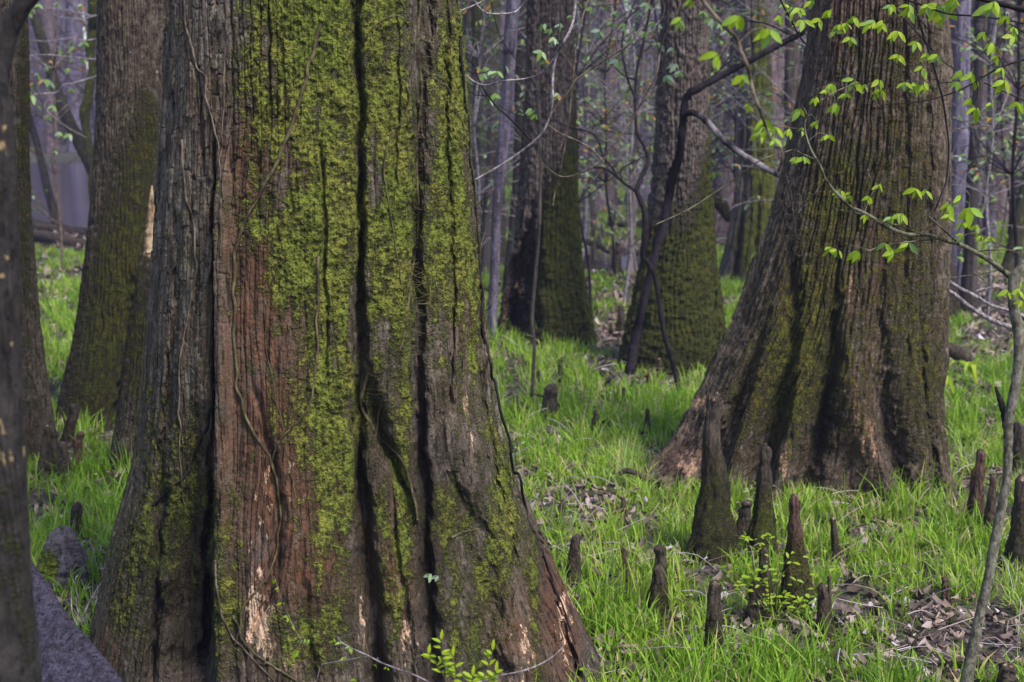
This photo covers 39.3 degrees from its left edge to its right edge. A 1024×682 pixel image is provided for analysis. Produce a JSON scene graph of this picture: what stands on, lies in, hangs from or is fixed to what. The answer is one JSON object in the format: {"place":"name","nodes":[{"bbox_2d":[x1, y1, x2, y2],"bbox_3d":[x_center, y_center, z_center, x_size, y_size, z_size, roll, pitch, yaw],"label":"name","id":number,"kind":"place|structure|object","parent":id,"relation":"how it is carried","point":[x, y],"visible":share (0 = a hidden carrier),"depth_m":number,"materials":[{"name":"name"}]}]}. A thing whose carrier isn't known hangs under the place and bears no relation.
{"place":"outdoors","nodes":[
{"label":"outdoors","id":0,"kind":"place"},
{"bbox_2d":[30,161,89,227],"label":"water","id":1,"kind":"structure","parent":0,"point":[72,187],"depth_m":32.84,"materials":[{"name":"grey liquid"}]},
{"bbox_2d":[29,3,96,141],"bbox_3d":[-3.664,-2.207,11.780,0.822,1.131,0.236,0,9,0],"label":"leafy branch","id":2,"kind":"object","parent":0,"point":[47,82],"visible":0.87,"depth_m":11.78,"materials":[{"name":"green plant"}]},
{"bbox_2d":[467,22,560,119],"bbox_3d":[-0.004,-1.148,6.106,0.436,0.412,0.149,0,9,0],"label":"leafy branch","id":3,"kind":"object","parent":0,"point":[531,111],"visible":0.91,"depth_m":6.10,"materials":[{"name":"green plant"}]},
{"bbox_2d":[27,162,1023,681],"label":"sedge grass","id":4,"kind":"structure","parent":0,"point":[769,662],"depth_m":5.92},
{"bbox_2d":[462,639,502,681],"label":"seedling","id":5,"kind":"object","parent":4,"relation":"on","point":[480,677],"visible":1,"depth_m":3.31,"materials":[{"name":"green plant"}]},
{"bbox_2d":[27,125,1023,681],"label":"ground","id":6,"kind":"structure","parent":0,"point":[705,575],"depth_m":5.89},
{"bbox_2d":[0,7,41,681],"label":"tree","id":7,"kind":"object","parent":6,"relation":"on","point":[20,660],"visible":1,"depth_m":2.18,"materials":[{"name":"brown plant"}]},
{"bbox_2d":[2,0,38,86],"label":"curved stem","id":8,"kind":"object","parent":7,"relation":"attached to","point":[16,15],"visible":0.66,"depth_m":2.29,"materials":[{"name":"brown plant"}]},
{"bbox_2d":[0,0,55,462],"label":"tree","id":9,"kind":"object","parent":6,"relation":"on","point":[38,409],"visible":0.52,"depth_m":6.98,"materials":[{"name":"brown plant"}]},
{"bbox_2d":[37,425,52,481],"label":"cypress knee","id":10,"kind":"object","parent":6,"relation":"on","point":[44,462],"visible":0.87,"depth_m":6.63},
{"bbox_2d":[30,113,62,224],"bbox_3d":[-7.050,-4.705,20.008,1.294,6.360,0.152,0,9,0],"label":"tree","id":11,"kind":"object","parent":6,"relation":"on","point":[50,198],"visible":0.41,"depth_m":20.34,"materials":[{"name":"grey plant"}]},
{"bbox_2d":[41,0,59,152],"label":"tree","id":12,"kind":"object","parent":6,"relation":"on","point":[49,24],"visible":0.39,"depth_m":58.90,"materials":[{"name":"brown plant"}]},
{"bbox_2d":[30,7,88,175],"bbox_3d":[-6.536,-5.057,19.447,2.060,7.186,0.224,0,9,0],"label":"tree","id":13,"kind":"object","parent":6,"relation":"on","point":[68,119],"visible":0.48,"depth_m":19.66,"materials":[{"name":"grey plant"}]},
{"bbox_2d":[33,230,85,246],"bbox_3d":[-5.878,-1.301,18.423,1.494,0.212,0.254,7,11,37],"label":"fallen log","id":14,"kind":"object","parent":6,"relation":"on","point":[48,237],"visible":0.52,"depth_m":18.29,"materials":[{"name":"wood"}]},
{"bbox_2d":[29,0,95,272],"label":"bushy sapling","id":15,"kind":"object","parent":6,"relation":"on","point":[53,62],"visible":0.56,"depth_m":14.89,"materials":[{"name":"grey plant"}]},
{"bbox_2d":[36,526,90,592],"bbox_3d":[-1.645,0.797,5.217,0.201,0.259,0.198,7,11,36],"label":"cypress knee","id":16,"kind":"object","parent":6,"relation":"on","point":[62,545],"visible":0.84,"depth_m":5.16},
{"bbox_2d":[61,403,79,447],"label":"cypress knee","id":17,"kind":"object","parent":6,"relation":"on","point":[71,421],"visible":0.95,"depth_m":7.40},
{"bbox_2d":[66,0,82,151],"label":"tree","id":18,"kind":"object","parent":6,"relation":"on","point":[75,114],"visible":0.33,"depth_m":58.75,"materials":[{"name":"grey plant"}]},
{"bbox_2d":[31,561,123,681],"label":"fallen log","id":19,"kind":"object","parent":6,"relation":"on","point":[69,651],"visible":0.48,"depth_m":3.39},
{"bbox_2d":[79,0,96,200],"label":"tree","id":20,"kind":"object","parent":6,"relation":"on","point":[85,108],"visible":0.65,"depth_m":14.74,"materials":[{"name":"grey plant"}]},
{"bbox_2d":[55,0,165,432],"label":"tree","id":21,"kind":"object","parent":6,"relation":"on","point":[129,75],"visible":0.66,"depth_m":7.72,"materials":[{"name":"brown plant"}]},
{"bbox_2d":[109,185,154,477],"bbox_3d":[-1.722,0.035,6.692,0.377,1.517,0.299,0,9,0],"label":"broken trunk","id":22,"kind":"object","parent":6,"relation":"on","point":[127,409],"visible":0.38,"depth_m":6.62,"materials":[{"name":"brown plant"}]},
{"bbox_2d":[88,0,602,681],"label":"cypress tree","id":23,"kind":"object","parent":6,"relation":"on","point":[362,550],"visible":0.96,"depth_m":3.83,"materials":[{"name":"brown plant"}]},
{"bbox_2d":[177,139,197,503],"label":"vine","id":24,"kind":"object","parent":23,"relation":"attached to","point":[192,215],"visible":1,"depth_m":3.85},
{"bbox_2d":[183,0,221,255],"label":"vine","id":25,"kind":"object","parent":23,"relation":"attached to","point":[194,57],"visible":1,"depth_m":3.77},
{"bbox_2d":[231,23,321,644],"bbox_3d":[-0.614,-0.008,3.737,0.253,1.616,0.175,0,9,0],"label":"vine","id":26,"kind":"object","parent":23,"relation":"attached to","point":[296,110],"visible":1,"depth_m":3.77,"materials":[{"name":"brown plant"}]},
{"bbox_2d":[272,255,319,459],"bbox_3d":[-0.564,0.049,3.753,0.138,0.541,0.043,-3,9,-15],"label":"vine","id":27,"kind":"object","parent":23,"relation":"attached to","point":[317,338],"visible":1,"depth_m":3.76,"materials":[{"name":"brown plant"}]},
{"bbox_2d":[359,360,418,519],"bbox_3d":[-0.334,0.263,3.872,0.163,0.439,0.074,0,9,0],"label":"vine","id":28,"kind":"object","parent":23,"relation":"attached to","point":[361,395],"visible":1,"depth_m":3.87,"materials":[{"name":"brown plant"}]},
{"bbox_2d":[366,0,446,435],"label":"vine","id":29,"kind":"object","parent":23,"relation":"attached to","point":[418,201],"visible":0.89,"depth_m":3.85,"materials":[{"name":"green plant"}]},
{"bbox_2d":[458,36,575,643],"bbox_3d":[0.024,0.017,4.103,0.339,1.741,0.134,1,9,9],"label":"vine","id":30,"kind":"object","parent":23,"relation":"attached to","point":[493,379],"visible":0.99,"depth_m":4.11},
{"bbox_2d":[29,0,803,142],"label":"distant wood","id":31,"kind":"object","parent":6,"relation":"on","point":[39,127],"depth_m":84.13,"materials":[{"name":"grey plant"}]},
{"bbox_2d":[29,0,805,159],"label":"brushwood","id":32,"kind":"object","parent":6,"relation":"on","point":[60,73],"depth_m":57.36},
{"bbox_2d":[421,629,463,681],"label":"seedling","id":33,"kind":"object","parent":6,"relation":"on","point":[452,669],"visible":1,"depth_m":3.25,"materials":[{"name":"green plant"}]},
{"bbox_2d":[463,0,472,146],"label":"tree","id":34,"kind":"object","parent":6,"relation":"on","point":[467,18],"visible":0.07,"depth_m":18.35,"materials":[{"name":"grey plant"}]},
{"bbox_2d":[480,85,495,275],"bbox_3d":[-0.263,-1.592,14.432,0.201,1.968,0.166,0,9,0],"label":"tree","id":35,"kind":"object","parent":6,"relation":"on","point":[486,246],"visible":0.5,"depth_m":14.42,"materials":[{"name":"grey plant"}]},
{"bbox_2d":[470,0,506,265],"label":"tree","id":36,"kind":"object","parent":6,"relation":"on","point":[493,62],"visible":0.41,"depth_m":15.63,"materials":[{"name":"grey plant"}]},
{"bbox_2d":[487,0,520,340],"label":"tree","id":37,"kind":"object","parent":6,"relation":"on","point":[510,40],"visible":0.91,"depth_m":10.28,"materials":[{"name":"grey plant"}]},
{"bbox_2d":[501,0,526,294],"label":"tree","id":38,"kind":"object","parent":6,"relation":"on","point":[519,73],"visible":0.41,"depth_m":13.01,"materials":[{"name":"grey plant"}]},
{"bbox_2d":[27,193,1023,681],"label":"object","id":39,"kind":"object","parent":6,"relation":"on","point":[927,623],"visible":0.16,"depth_m":5.70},
{"bbox_2d":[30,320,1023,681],"bbox_3d":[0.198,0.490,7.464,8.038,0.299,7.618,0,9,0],"label":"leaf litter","id":40,"kind":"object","parent":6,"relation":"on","point":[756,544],"visible":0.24,"depth_m":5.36,"materials":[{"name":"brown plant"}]},
{"bbox_2d":[530,24,541,410],"bbox_3d":[0.135,-0.635,8.000,0.064,2.222,0.024,0,9,0],"label":"sapling","id":41,"kind":"object","parent":6,"relation":"on","point":[535,281],"visible":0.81,"depth_m":8.02,"materials":[{"name":"brown plant"}]},
{"bbox_2d":[463,0,620,249],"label":"bushy sapling","id":42,"kind":"object","parent":6,"relation":"on","point":[523,92],"visible":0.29,"depth_m":11.58,"materials":[{"name":"grey plant"}]},
{"bbox_2d":[462,1,627,246],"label":"bushy sapling","id":43,"kind":"object","parent":6,"relation":"on","point":[479,192],"visible":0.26,"depth_m":11.43,"materials":[{"name":"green plant"}]},
{"bbox_2d":[497,0,597,347],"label":"tree","id":44,"kind":"object","parent":6,"relation":"on","point":[562,308],"visible":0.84,"depth_m":10.38,"materials":[{"name":"brown plant"}]},
{"bbox_2d":[540,383,559,419],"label":"cypress knee","id":45,"kind":"object","parent":6,"relation":"on","point":[550,396],"visible":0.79,"depth_m":7.96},
{"bbox_2d":[462,0,659,308],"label":"bushy sapling","id":46,"kind":"object","parent":6,"relation":"on","point":[591,176],"visible":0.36,"depth_m":11.56,"materials":[{"name":"grey plant"}]},
{"bbox_2d":[481,0,654,271],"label":"bushy sapling","id":47,"kind":"object","parent":6,"relation":"on","point":[593,237],"visible":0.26,"depth_m":12.91,"materials":[{"name":"grey plant"}]},
{"bbox_2d":[509,17,631,263],"bbox_3d":[0.598,-2.279,16.954,1.718,2.952,1.202,3,10,19],"label":"bushy sapling","id":48,"kind":"object","parent":6,"relation":"on","point":[595,211],"visible":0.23,"depth_m":16.80,"materials":[{"name":"grey plant"}]},
{"bbox_2d":[566,533,582,584],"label":"cypress knee","id":49,"kind":"object","parent":6,"relation":"on","point":[574,563],"visible":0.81,"depth_m":5.16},
{"bbox_2d":[503,0,659,278],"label":"bushy sapling","id":50,"kind":"object","parent":6,"relation":"on","point":[604,70],"visible":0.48,"depth_m":13.72,"materials":[{"name":"grey plant"}]},
{"bbox_2d":[576,1,588,255],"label":"sapling","id":51,"kind":"object","parent":6,"relation":"on","point":[580,97],"visible":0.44,"depth_m":16.82,"materials":[{"name":"grey plant"}]},
{"bbox_2d":[587,1,596,263],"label":"sapling","id":52,"kind":"object","parent":6,"relation":"on","point":[593,250],"visible":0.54,"depth_m":16.34,"materials":[{"name":"grey plant"}]},
{"bbox_2d":[574,0,622,205],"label":"tree","id":53,"kind":"object","parent":6,"relation":"on","point":[620,203],"visible":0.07,"depth_m":24.52,"materials":[{"name":"grey plant"}]},
{"bbox_2d":[588,0,618,212],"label":"tree","id":54,"kind":"object","parent":6,"relation":"on","point":[612,194],"visible":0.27,"depth_m":23.59,"materials":[{"name":"grey plant"}]},
{"bbox_2d":[575,20,656,274],"bbox_3d":[0.810,-1.861,14.420,1.519,2.609,1.063,2,9,12],"label":"bushy sapling","id":55,"kind":"object","parent":6,"relation":"on","point":[626,189],"visible":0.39,"depth_m":14.31,"materials":[{"name":"grey plant"}]},
{"bbox_2d":[554,0,703,390],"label":"sapling","id":56,"kind":"object","parent":6,"relation":"on","point":[644,233],"visible":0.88,"depth_m":8.63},
{"bbox_2d":[627,2,648,275],"bbox_3d":[1.354,-3.510,14.224,0.369,5.788,0.073,0,9,0],"label":"sapling","id":57,"kind":"object","parent":6,"relation":"on","point":[637,142],"visible":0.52,"depth_m":14.46,"materials":[{"name":"grey plant"}]},
{"bbox_2d":[625,0,653,206],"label":"tree","id":58,"kind":"object","parent":6,"relation":"on","point":[646,191],"visible":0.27,"depth_m":25.50,"materials":[{"name":"grey plant"}]},
{"bbox_2d":[574,0,732,259],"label":"bushy sapling","id":59,"kind":"object","parent":6,"relation":"on","point":[586,142],"visible":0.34,"depth_m":15.31,"materials":[{"name":"grey plant"}]},
{"bbox_2d":[646,564,670,621],"bbox_3d":[0.496,0.858,4.845,0.108,0.218,0.104,-4,10,-23],"label":"cypress knee","id":60,"kind":"object","parent":6,"relation":"on","point":[658,585],"visible":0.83,"depth_m":4.82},
{"bbox_2d":[524,0,808,257],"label":"bushy sapling","id":61,"kind":"object","parent":6,"relation":"on","point":[726,157],"visible":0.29,"depth_m":11.16,"materials":[{"name":"grey plant"}]},
{"bbox_2d":[580,0,755,228],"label":"bushy sapling","id":62,"kind":"object","parent":6,"relation":"on","point":[642,89],"visible":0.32,"depth_m":12.97,"materials":[{"name":"grey plant"}]},
{"bbox_2d":[617,0,726,376],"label":"tree","id":63,"kind":"object","parent":6,"relation":"on","point":[688,278],"visible":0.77,"depth_m":9.43,"materials":[{"name":"brown plant"}]},
{"bbox_2d":[575,0,802,304],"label":"bushy sapling","id":64,"kind":"object","parent":6,"relation":"on","point":[629,176],"visible":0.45,"depth_m":12.31,"materials":[{"name":"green plant"}]},
{"bbox_2d":[548,26,641,162],"bbox_3d":[0.350,-1.048,6.111,0.393,0.579,0.078,0,9,0],"label":"bare branch","id":65,"kind":"object","parent":64,"relation":"attached to","point":[566,94],"visible":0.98,"depth_m":6.13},
{"bbox_2d":[684,391,743,567],"bbox_3d":[0.773,0.525,5.442,0.212,0.681,0.202,-8,12,-40],"label":"cypress knee","id":66,"kind":"object","parent":6,"relation":"on","point":[714,527],"visible":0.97,"depth_m":5.41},
{"bbox_2d":[704,579,723,658],"bbox_3d":[0.635,0.886,4.519,0.068,0.276,0.070,8,12,42],"label":"cypress knee","id":67,"kind":"object","parent":6,"relation":"on","point":[714,610],"visible":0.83,"depth_m":4.50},
{"bbox_2d":[623,24,807,374],"bbox_3d":[1.258,-0.850,8.809,1.114,2.172,0.215,0,9,0],"label":"dead snag","id":68,"kind":"object","parent":6,"relation":"on","point":[661,235],"visible":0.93,"depth_m":8.81,"materials":[{"name":"brown wood"}]},
{"bbox_2d":[712,0,728,186],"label":"tree","id":69,"kind":"object","parent":6,"relation":"on","point":[719,3],"visible":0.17,"depth_m":23.50,"materials":[{"name":"grey plant"}]},
{"bbox_2d":[648,0,806,220],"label":"bushy sapling","id":70,"kind":"object","parent":6,"relation":"on","point":[734,119],"visible":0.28,"depth_m":15.20,"materials":[{"name":"grey plant"}]},
{"bbox_2d":[736,499,752,541],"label":"cypress knee","id":71,"kind":"object","parent":6,"relation":"on","point":[743,519],"visible":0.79,"depth_m":5.72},
{"bbox_2d":[719,0,775,281],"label":"tree","id":72,"kind":"object","parent":6,"relation":"on","point":[747,226],"visible":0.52,"depth_m":14.15,"materials":[{"name":"green plant"}]},
{"bbox_2d":[743,580,764,626],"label":"cypress knee","id":73,"kind":"object","parent":6,"relation":"on","point":[752,610],"visible":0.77,"depth_m":4.79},
{"bbox_2d":[713,0,808,245],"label":"tree","id":74,"kind":"object","parent":6,"relation":"on","point":[722,226],"visible":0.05,"depth_m":18.51,"materials":[{"name":"grey plant"}]},
{"bbox_2d":[715,0,806,210],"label":"bushy sapling","id":75,"kind":"object","parent":6,"relation":"on","point":[771,116],"visible":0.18,"depth_m":13.27,"materials":[{"name":"grey plant"}]},
{"bbox_2d":[743,443,779,561],"bbox_3d":[0.955,0.628,5.464,0.156,0.488,0.146,-3,10,-19],"label":"cypress knee","id":76,"kind":"object","parent":6,"relation":"on","point":[763,520],"visible":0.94,"depth_m":5.44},
{"bbox_2d":[758,547,777,618],"bbox_3d":[0.867,0.835,4.862,0.088,0.283,0.094,0,9,0],"label":"cypress knee","id":77,"kind":"object","parent":6,"relation":"on","point":[762,560],"visible":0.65,"depth_m":4.83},
{"bbox_2d":[771,0,784,186],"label":"tree","id":78,"kind":"object","parent":6,"relation":"on","point":[777,76],"visible":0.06,"depth_m":19.22,"materials":[{"name":"grey plant"}]},
{"bbox_2d":[719,547,854,623],"bbox_3d":[0.890,0.829,4.795,0.430,0.251,0.270,-1,9,-8],"label":"plant","id":79,"kind":"object","parent":6,"relation":"on","point":[799,600],"visible":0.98,"depth_m":4.78,"materials":[{"name":"green plant"}]},
{"bbox_2d":[783,0,800,151],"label":"tree","id":80,"kind":"object","parent":6,"relation":"on","point":[791,86],"visible":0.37,"depth_m":14.59,"materials":[{"name":"grey plant"}]},
{"bbox_2d":[635,0,955,503],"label":"cypress tree","id":81,"kind":"object","parent":6,"relation":"on","point":[827,369],"visible":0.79,"depth_m":6.30,"materials":[{"name":"brown plant"}]},
{"bbox_2d":[778,493,816,615],"bbox_3d":[0.993,0.738,4.936,0.152,0.446,0.160,0,9,0],"label":"cypress knee","id":82,"kind":"object","parent":6,"relation":"on","point":[795,538],"visible":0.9,"depth_m":4.91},
{"bbox_2d":[815,583,834,643],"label":"cypress knee","id":83,"kind":"object","parent":6,"relation":"on","point":[823,600],"visible":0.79,"depth_m":4.64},
{"bbox_2d":[656,77,1023,681],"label":"sapling","id":84,"kind":"object","parent":6,"relation":"on","point":[1013,294],"visible":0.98,"depth_m":3.85,"materials":[{"name":"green plant"}]},
{"bbox_2d":[709,0,972,192],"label":"bushy sapling","id":85,"kind":"object","parent":6,"relation":"on","point":[774,98],"visible":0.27,"depth_m":12.01,"materials":[{"name":"grey plant"}]},
{"bbox_2d":[951,0,970,285],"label":"tree","id":86,"kind":"object","parent":6,"relation":"on","point":[960,140],"visible":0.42,"depth_m":13.28,"materials":[{"name":"grey plant"}]},
{"bbox_2d":[959,0,987,308],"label":"tree","id":87,"kind":"object","parent":6,"relation":"on","point":[969,267],"visible":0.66,"depth_m":12.31,"materials":[{"name":"grey plant"}]},
{"bbox_2d":[963,448,985,528],"bbox_3d":[1.932,0.623,5.977,0.091,0.364,0.095,-9,13,-44],"label":"cypress knee","id":88,"kind":"object","parent":6,"relation":"on","point":[976,487],"visible":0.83,"depth_m":5.95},
{"bbox_2d":[949,0,1023,239],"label":"bushy sapling","id":89,"kind":"object","parent":6,"relation":"on","point":[1005,154],"visible":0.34,"depth_m":15.01,"materials":[{"name":"grey plant"}]},
{"bbox_2d":[950,0,1023,315],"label":"bushy sapling","id":90,"kind":"object","parent":6,"relation":"on","point":[986,195],"visible":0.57,"depth_m":11.82,"materials":[{"name":"dark twig"},{"name":"leaf"}]},
{"bbox_2d":[951,0,1023,299],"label":"bushy sapling","id":91,"kind":"object","parent":6,"relation":"on","point":[1013,142],"visible":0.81,"depth_m":10.83,"materials":[{"name":"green plant"}]},
{"bbox_2d":[981,11,996,243],"bbox_3d":[6.028,-4.788,18.069,0.522,7.142,0.192,0,9,0],"label":"tree","id":92,"kind":"object","parent":6,"relation":"on","point":[992,214],"visible":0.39,"depth_m":18.45,"materials":[{"name":"grey plant"}]},
{"bbox_2d":[982,474,996,534],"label":"cypress knee","id":93,"kind":"object","parent":6,"relation":"on","point":[991,505],"visible":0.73,"depth_m":5.78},
{"bbox_2d":[980,12,1023,247],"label":"bushy sapling","id":94,"kind":"object","parent":6,"relation":"on","point":[1006,205],"visible":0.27,"depth_m":17.84,"materials":[{"name":"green plant"}]},
{"bbox_2d":[995,0,1014,221],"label":"tree","id":95,"kind":"object","parent":6,"relation":"on","point":[1001,196],"visible":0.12,"depth_m":21.62,"materials":[{"name":"grey plant"}]},
{"bbox_2d":[998,171,1023,272],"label":"tree","id":96,"kind":"object","parent":6,"relation":"on","point":[1008,263],"visible":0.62,"depth_m":14.96,"materials":[{"name":"grey plant"}]},
{"bbox_2d":[999,474,1023,571],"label":"cypress knee","id":97,"kind":"object","parent":6,"relation":"on","point":[1014,545],"visible":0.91,"depth_m":5.36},
{"bbox_2d":[1007,2,1023,235],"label":"tree","id":98,"kind":"object","parent":6,"relation":"on","point":[1019,178],"visible":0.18,"depth_m":19.20,"materials":[{"name":"grey plant"}]},
{"bbox_2d":[1012,421,1023,471],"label":"cypress knee","id":99,"kind":"object","parent":6,"relation":"on","point":[1018,437],"visible":0.86,"depth_m":6.89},
{"bbox_2d":[475,0,576,180],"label":"bare branch","id":100,"kind":"object","parent":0,"point":[552,84],"visible":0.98,"depth_m":5.11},
{"bbox_2d":[583,251,639,273],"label":"pool water","id":101,"kind":"structure","parent":0,"point":[600,260],"depth_m":17.41,"materials":[{"name":"grey liquid"}]},
{"bbox_2d":[552,0,735,83],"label":"leafy branch","id":102,"kind":"object","parent":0,"point":[672,66],"visible":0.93,"depth_m":7.43,"materials":[{"name":"green plant"}]},
{"bbox_2d":[670,0,783,171],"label":"leafy branch","id":103,"kind":"object","parent":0,"point":[730,22],"visible":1,"depth_m":2.65,"materials":[{"name":"green plant"}]},
{"bbox_2d":[744,0,858,135],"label":"leafy branch","id":104,"kind":"object","parent":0,"point":[825,14],"visible":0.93,"depth_m":4.11,"materials":[{"name":"green plant"}]},
{"bbox_2d":[859,0,957,70],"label":"leafy branch","id":105,"kind":"object","parent":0,"point":[879,26],"visible":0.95,"depth_m":4.21,"materials":[{"name":"green plant"}]},
{"bbox_2d":[914,0,949,211],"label":"hanging vine","id":106,"kind":"object","parent":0,"point":[927,47],"visible":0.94,"depth_m":4.54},
{"bbox_2d":[855,59,1023,122],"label":"leafy branch","id":107,"kind":"object","parent":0,"point":[999,84],"visible":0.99,"depth_m":4.03,"materials":[{"name":"green plant"}]},
{"bbox_2d":[882,0,1023,66],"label":"leafy branch","id":108,"kind":"object","parent":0,"point":[937,13],"visible":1,"depth_m":3.89,"materials":[{"name":"green plant"}]},
{"bbox_2d":[972,0,1023,18],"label":"branch","id":109,"kind":"object","parent":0,"point":[993,6],"visible":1,"depth_m":3.48,"materials":[{"name":"green plant"}]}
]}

